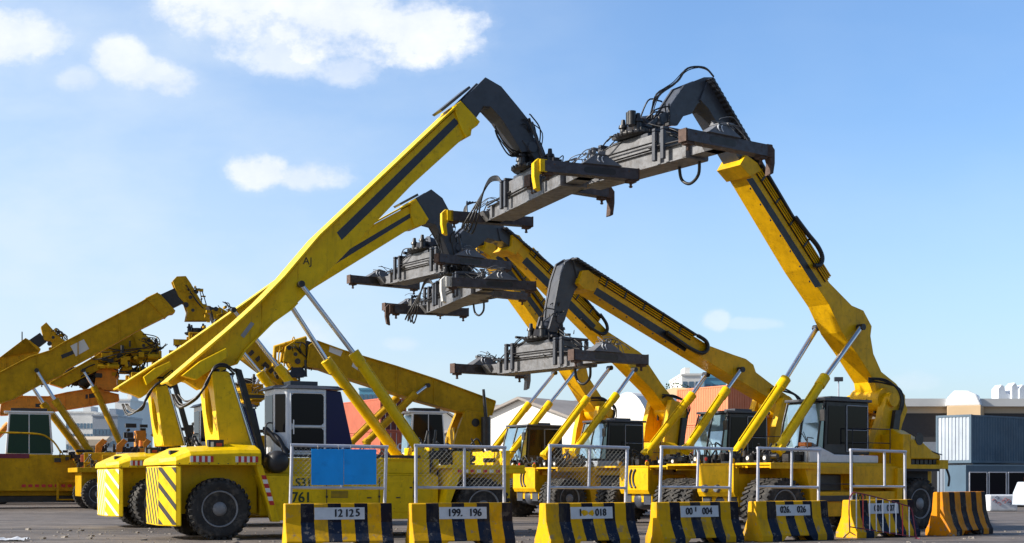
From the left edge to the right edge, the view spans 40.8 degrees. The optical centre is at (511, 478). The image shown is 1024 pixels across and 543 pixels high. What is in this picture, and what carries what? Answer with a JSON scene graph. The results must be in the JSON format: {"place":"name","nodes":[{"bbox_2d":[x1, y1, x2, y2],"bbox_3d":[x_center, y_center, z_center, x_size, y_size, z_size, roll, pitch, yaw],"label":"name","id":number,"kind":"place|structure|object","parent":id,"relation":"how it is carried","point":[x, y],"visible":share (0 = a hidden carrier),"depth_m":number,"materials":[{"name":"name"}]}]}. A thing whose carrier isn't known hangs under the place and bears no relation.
{"place":"outdoors","nodes":[
{"label":"outdoors","id":0,"kind":"place"},
{"bbox_2d":[69,436,112,454],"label":"boundary wall","id":1,"kind":"structure","parent":0,"point":[93,441],"depth_m":159.63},
{"bbox_2d":[185,422,264,447],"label":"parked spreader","id":2,"kind":"object","parent":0,"point":[192,426],"visible":0.05,"depth_m":83.41,"materials":[{"name":"orange metal"}]},
{"bbox_2d":[440,409,453,430],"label":"warehouse","id":3,"kind":"structure","parent":0,"point":[447,418],"depth_m":170.00,"materials":[{"name":"white"}]},
{"bbox_2d":[0,502,1023,542],"bbox_3d":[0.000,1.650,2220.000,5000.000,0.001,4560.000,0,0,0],"label":"ground","id":4,"kind":"structure","parent":0,"point":[47,520],"depth_m":43.93,"materials":[{"name":"grey asphalt"}]},
{"bbox_2d":[0,536,29,539],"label":"road marking","id":5,"kind":"object","parent":4,"relation":"on","point":[15,538],"visible":1,"depth_m":36.45,"materials":[{"name":"white paint"}]},
{"bbox_2d":[0,322,79,387],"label":"reach stacker","id":6,"kind":"object","parent":4,"relation":"on","point":[25,348],"visible":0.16,"depth_m":97.12,"materials":[{"name":"paint"}]},
{"bbox_2d":[0,351,132,504],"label":"reach stacker","id":7,"kind":"object","parent":4,"relation":"on","point":[84,397],"visible":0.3,"depth_m":91.26,"materials":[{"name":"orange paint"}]},
{"bbox_2d":[66,406,102,454],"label":"office block","id":8,"kind":"structure","parent":4,"relation":"on","point":[83,419],"depth_m":420.00,"materials":[{"name":"concrete"}]},
{"bbox_2d":[84,453,115,467],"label":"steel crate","id":9,"kind":"object","parent":4,"relation":"on","point":[96,456],"visible":0.19,"depth_m":77.06,"materials":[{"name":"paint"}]},
{"bbox_2d":[0,276,210,501],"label":"reach stacker","id":10,"kind":"object","parent":4,"relation":"on","point":[33,468],"visible":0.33,"depth_m":78.10,"materials":[{"name":"paint"}]},
{"bbox_2d":[102,455,113,459],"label":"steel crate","id":11,"kind":"object","parent":4,"relation":"on","point":[105,457],"visible":0.03,"depth_m":77.03,"materials":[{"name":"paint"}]},
{"bbox_2d":[49,330,167,467],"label":"reach stacker","id":12,"kind":"object","parent":4,"relation":"on","point":[141,348],"visible":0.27,"depth_m":91.64,"materials":[{"name":"paint"}]},
{"bbox_2d":[92,409,142,451],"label":"office block","id":13,"kind":"structure","parent":4,"relation":"on","point":[101,426],"depth_m":380.00,"materials":[{"name":"blue paint"}]},
{"bbox_2d":[94,443,168,452],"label":"parked spreader","id":14,"kind":"object","parent":4,"relation":"on","point":[105,447],"visible":0.12,"depth_m":85.54,"materials":[{"name":"orange metal"}]},
{"bbox_2d":[80,439,150,459],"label":"container spreader","id":15,"kind":"object","parent":14,"relation":"attached to","point":[100,444],"visible":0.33,"depth_m":83.52,"materials":[{"name":"orange metal"}]},
{"bbox_2d":[115,394,151,446],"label":"office block","id":16,"kind":"structure","parent":4,"relation":"on","point":[133,402],"depth_m":410.17,"materials":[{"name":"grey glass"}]},
{"bbox_2d":[122,423,193,452],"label":"parked spreader","id":17,"kind":"object","parent":4,"relation":"on","point":[141,435],"visible":0.22,"depth_m":86.80,"materials":[{"name":"orange metal"}]},
{"bbox_2d":[68,302,297,509],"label":"reach stacker","id":18,"kind":"object","parent":4,"relation":"on","point":[85,492],"visible":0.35,"depth_m":77.17,"materials":[{"name":"paint"}]},
{"bbox_2d":[95,189,535,527],"bbox_3d":[-7.334,-4.656,50.914,15.491,12.636,9.525,0,0,-25],"label":"reach stacker","id":19,"kind":"object","parent":4,"relation":"on","point":[121,486],"visible":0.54,"depth_m":48.81,"materials":[{"name":"yellow paint"}]},
{"bbox_2d":[282,503,393,542],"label":"concrete barrier","id":20,"kind":"object","parent":4,"relation":"on","point":[337,522],"visible":1,"depth_m":33.10,"materials":[{"name":"yellow paint"}]},
{"bbox_2d":[289,443,388,502],"bbox_3d":[-4.194,-0.110,33.340,2.432,1.483,0.083,0,0,-17],"label":"barrier railing","id":21,"kind":"object","parent":20,"relation":"on","point":[341,446],"visible":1,"depth_m":33.23,"materials":[{"name":"silver metal"}]},
{"bbox_2d":[311,445,375,484],"bbox_3d":[-4.082,-0.333,33.352,1.590,0.965,0.124,0,0,-17],"label":"blue board","id":22,"kind":"object","parent":21,"relation":"hanging from","point":[338,466],"visible":1,"depth_m":33.30,"materials":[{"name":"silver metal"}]},
{"bbox_2d":[358,388,377,399],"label":"office block","id":23,"kind":"structure","parent":4,"relation":"on","point":[366,393],"depth_m":379.90,"materials":[{"name":"blue glass"}]},
{"bbox_2d":[272,336,495,464],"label":"reach stacker","id":24,"kind":"object","parent":4,"relation":"on","point":[472,412],"visible":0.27,"depth_m":77.48,"materials":[{"name":"paint"}]},
{"bbox_2d":[143,77,639,539],"bbox_3d":[-4.006,-5.296,41.266,13.645,13.916,9.188,0,0,-25],"label":"reach stacker","id":25,"kind":"object","parent":4,"relation":"on","point":[230,479],"visible":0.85,"depth_m":39.26,"materials":[{"name":"yellow paint"}]},
{"bbox_2d":[405,502,514,542],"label":"concrete barrier","id":26,"kind":"object","parent":4,"relation":"on","point":[450,522],"visible":1,"depth_m":33.60,"materials":[{"name":"yellow paint"}]},
{"bbox_2d":[414,444,506,502],"bbox_3d":[-1.262,-0.111,33.848,2.372,1.482,0.083,0,0,-20],"label":"barrier railing","id":27,"kind":"object","parent":26,"relation":"on","point":[464,486],"visible":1,"depth_m":33.84,"materials":[{"name":"silver metal"}]},
{"bbox_2d":[382,242,616,477],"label":"reach stacker","id":28,"kind":"object","parent":4,"relation":"on","point":[533,437],"visible":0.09,"depth_m":65.06,"materials":[{"name":"yellow paint"}]},
{"bbox_2d":[444,397,577,450],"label":"warehouse","id":29,"kind":"structure","parent":4,"relation":"on","point":[559,412],"depth_m":150.22,"materials":[{"name":"grey"}]},
{"bbox_2d":[8,528,1021,542],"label":"grit","id":30,"kind":"object","parent":4,"relation":"on","point":[235,538],"visible":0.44,"depth_m":38.59,"materials":[{"name":"gravel"}]},
{"bbox_2d":[347,223,690,516],"bbox_3d":[1.508,-4.464,58.776,15.648,12.252,7.334,0,0,-35],"label":"reach stacker","id":31,"kind":"object","parent":4,"relation":"on","point":[423,259],"visible":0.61,"depth_m":58.55,"materials":[{"name":"yellow paint"}]},
{"bbox_2d":[534,502,639,542],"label":"concrete barrier","id":32,"kind":"object","parent":4,"relation":"on","point":[606,522],"visible":1,"depth_m":33.74,"materials":[{"name":"yellow paint"}]},
{"bbox_2d":[547,444,629,502],"bbox_3d":[1.897,-0.110,34.035,2.392,1.483,0.083,0,0,-29],"label":"barrier railing","id":33,"kind":"object","parent":32,"relation":"on","point":[589,466],"visible":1,"depth_m":34.01,"materials":[{"name":"silver metal"}]},
{"bbox_2d":[450,257,800,521],"bbox_3d":[5.799,-3.041,50.983,14.810,9.407,7.280,0,0,-35],"label":"reach stacker","id":34,"kind":"object","parent":4,"relation":"on","point":[546,345],"visible":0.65,"depth_m":49.98,"materials":[{"name":"yellow paint"}]},
{"bbox_2d":[611,392,676,420],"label":"storage tent","id":35,"kind":"object","parent":4,"relation":"on","point":[631,405],"visible":0.1,"depth_m":119.44,"materials":[{"name":"white fabric"}]},
{"bbox_2d":[667,387,687,395],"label":"warehouse","id":36,"kind":"structure","parent":4,"relation":"on","point":[673,391],"depth_m":164.77,"materials":[{"name":"beige"}]},
{"bbox_2d":[666,382,690,388],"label":"broadleaf tree","id":37,"kind":"object","parent":4,"relation":"on","point":[677,386],"visible":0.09,"depth_m":299.63,"materials":[{"name":"green plant"}]},
{"bbox_2d":[669,368,701,388],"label":"office block","id":38,"kind":"structure","parent":4,"relation":"on","point":[687,377],"depth_m":330.00,"materials":[{"name":"white concrete"}]},
{"bbox_2d":[689,381,693,387],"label":"window","id":39,"kind":"structure","parent":38,"relation":"in","point":[691,383],"depth_m":329.90,"materials":[{"name":"grey glass"}]},
{"bbox_2d":[645,501,743,542],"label":"concrete barrier","id":40,"kind":"object","parent":4,"relation":"on","point":[687,522],"visible":1,"depth_m":35.18,"materials":[{"name":"yellow paint"}]},
{"bbox_2d":[658,445,733,501],"bbox_3d":[4.756,-0.110,35.501,2.402,1.483,0.083,0,0,-30],"label":"barrier railing","id":41,"kind":"object","parent":40,"relation":"on","point":[697,486],"visible":1,"depth_m":35.49,"materials":[{"name":"silver metal"}]},
{"bbox_2d":[701,371,725,386],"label":"office block","id":42,"kind":"structure","parent":4,"relation":"on","point":[711,380],"depth_m":340.00,"materials":[{"name":"blue glass"}]},
{"bbox_2d":[524,66,949,528],"bbox_3d":[8.054,-5.449,43.443,13.719,14.222,7.490,0,0,-35],"label":"reach stacker","id":43,"kind":"object","parent":4,"relation":"on","point":[834,429],"visible":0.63,"depth_m":43.30,"materials":[{"name":"yellow paint"}]},
{"bbox_2d":[743,500,833,541],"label":"concrete barrier","id":44,"kind":"object","parent":4,"relation":"on","point":[773,521],"visible":1,"depth_m":36.53,"materials":[{"name":"yellow paint"}]},
{"bbox_2d":[756,447,820,500],"bbox_3d":[7.426,-0.111,36.879,2.312,1.482,0.083,0,0,-32],"label":"barrier railing","id":45,"kind":"object","parent":44,"relation":"on","point":[758,486],"visible":1,"depth_m":36.90,"materials":[{"name":"silver metal"}]},
{"bbox_2d":[834,377,842,395],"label":"floodlight mast","id":46,"kind":"object","parent":4,"relation":"on","point":[838,379],"visible":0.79,"depth_m":239.70,"materials":[{"name":"grey metal"}]},
{"bbox_2d":[836,499,919,537],"bbox_3d":[10.408,1.120,39.053,2.600,1.060,0.800,0,0,-33],"label":"concrete barrier","id":47,"kind":"object","parent":4,"relation":"on","point":[842,530],"visible":0.91,"depth_m":38.67,"materials":[{"name":"yellow paint"}]},
{"bbox_2d":[849,448,906,499],"bbox_3d":[10.404,-0.111,39.050,2.293,1.482,0.083,0,0,-33],"label":"barrier railing","id":48,"kind":"object","parent":47,"relation":"on","point":[884,485],"visible":0.98,"depth_m":39.15,"materials":[{"name":"silver metal"}]},
{"bbox_2d":[843,492,918,538],"bbox_3d":[10.159,1.044,37.717,2.076,1.263,0.661,4,-9,-14],"label":"crowd barricade","id":49,"kind":"object","parent":4,"relation":"on","point":[882,531],"visible":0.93,"depth_m":37.67,"materials":[{"name":"red paint"}]},
{"bbox_2d":[872,399,1023,491],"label":"warehouse","id":50,"kind":"structure","parent":4,"relation":"on","point":[921,415],"depth_m":124.94,"materials":[{"name":"metal"}]},
{"bbox_2d":[931,471,936,491],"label":"doorway","id":51,"kind":"structure","parent":50,"relation":"in","point":[933,473],"depth_m":124.94,"materials":[{"name":"grey"}]},
{"bbox_2d":[901,413,1023,441],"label":"doorway","id":52,"kind":"structure","parent":50,"relation":"in","point":[913,423],"depth_m":124.94,"materials":[{"name":"grey"}]},
{"bbox_2d":[946,390,983,414],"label":"roof plant","id":53,"kind":"object","parent":50,"relation":"on","point":[958,402],"visible":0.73,"depth_m":123.16,"materials":[{"name":"white paint"}]},
{"bbox_2d":[992,385,1009,398],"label":"roof ventilator","id":54,"kind":"object","parent":50,"relation":"on","point":[998,392],"visible":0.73,"depth_m":127.43,"materials":[{"name":"white paint"}]},
{"bbox_2d":[1005,383,1017,398],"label":"roof ventilator","id":55,"kind":"object","parent":50,"relation":"on","point":[1011,389],"visible":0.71,"depth_m":127.40,"materials":[{"name":"white paint"}]},
{"bbox_2d":[1017,385,1023,398],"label":"roof ventilator","id":56,"kind":"object","parent":50,"relation":"on","point":[1020,391],"visible":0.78,"depth_m":127.37,"materials":[{"name":"white paint"}]},
{"bbox_2d":[925,491,992,535],"bbox_3d":[13.265,1.015,40.741,2.600,1.270,0.800,0,0,-44],"label":"concrete barrier","id":57,"kind":"object","parent":4,"relation":"on","point":[958,513],"visible":0.97,"depth_m":40.22,"materials":[{"name":"orange paint"}]},
{"bbox_2d":[937,463,1023,491],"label":"shipping container","id":58,"kind":"object","parent":4,"relation":"on","point":[941,480],"visible":0.09,"depth_m":83.94,"materials":[{"name":"white metal"}]},
{"bbox_2d":[940,469,944,491],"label":"door","id":59,"kind":"structure","parent":58,"relation":"in","point":[942,471],"depth_m":83.94,"materials":[{"name":"grey paint"}]},
{"bbox_2d":[936,414,1023,463],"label":"shipping container","id":60,"kind":"object","parent":58,"relation":"on","point":[977,439],"visible":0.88,"depth_m":83.29,"materials":[{"name":"blue metal"}]},
{"bbox_2d":[938,417,968,460],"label":"door","id":61,"kind":"structure","parent":60,"relation":"in","point":[953,432],"depth_m":82.96,"materials":[{"name":"paint"}]},
{"bbox_2d":[945,465,1023,494],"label":"site cabin","id":62,"kind":"object","parent":4,"relation":"on","point":[995,479],"visible":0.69,"depth_m":80.42,"materials":[{"name":"metal"}]},
{"bbox_2d":[969,472,987,494],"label":"window","id":63,"kind":"structure","parent":62,"relation":"in","point":[978,481],"depth_m":80.14,"materials":[{"name":"black glass"}]},
{"bbox_2d":[988,472,1006,494],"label":"window","id":64,"kind":"structure","parent":62,"relation":"in","point":[997,481],"depth_m":80.39,"materials":[{"name":"black glass"}]},
{"bbox_2d":[1008,472,1023,494],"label":"window","id":65,"kind":"structure","parent":62,"relation":"in","point":[1013,477],"depth_m":80.61,"materials":[{"name":"black glass"}]},
{"bbox_2d":[986,494,1016,510],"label":"painted block","id":66,"kind":"object","parent":4,"relation":"on","point":[998,502],"depth_m":69.70,"materials":[{"name":"white paint"}]},
{"bbox_2d":[1012,482,1023,504],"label":"concrete barrier","id":67,"kind":"object","parent":4,"relation":"on","point":[1018,496],"visible":1,"depth_m":67.99,"materials":[{"name":"paint"}]},
{"bbox_2d":[0,0,1023,457],"label":"sky","id":68,"kind":"structure","parent":0,"point":[145,144],"materials":[{"name":"blue"}]},
{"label":"shipping container","id":69,"kind":"object","parent":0,"visible":0},
{"bbox_2d":[350,432,401,454],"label":"shipping container","id":70,"kind":"object","parent":69,"relation":"on","point":[396,437],"visible":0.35,"depth_m":117.64,"materials":[{"name":"metal"}]},
{"bbox_2d":[343,398,405,433],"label":"shipping container","id":71,"kind":"object","parent":70,"relation":"on","point":[356,421],"visible":0.22,"depth_m":120.23,"materials":[{"name":"metal"}]},
{"bbox_2d":[382,400,404,429],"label":"door","id":72,"kind":"structure","parent":71,"relation":"in","point":[392,426],"depth_m":117.37,"materials":[{"name":"brown paint"}]},
{"bbox_2d":[382,433,400,454],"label":"door","id":73,"kind":"structure","parent":70,"relation":"in","point":[393,435],"depth_m":117.49,"materials":[{"name":"red paint"}]},
{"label":"shipping container","id":74,"kind":"object","parent":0,"visible":0},
{"bbox_2d":[685,426,694,442],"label":"shipping container","id":75,"kind":"object","parent":74,"relation":"on","point":[689,430],"visible":0.01,"depth_m":106.62,"materials":[{"name":"orange metal"}]},
{"bbox_2d":[677,385,752,425],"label":"shipping container","id":76,"kind":"object","parent":75,"relation":"on","point":[707,396],"visible":0.28,"depth_m":104.50,"materials":[{"name":"orange metal"}]},
{"bbox_2d":[729,387,750,408],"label":"door","id":77,"kind":"structure","parent":76,"relation":"in","point":[737,400],"depth_m":103.28,"materials":[{"name":"orange paint"}]}
]}

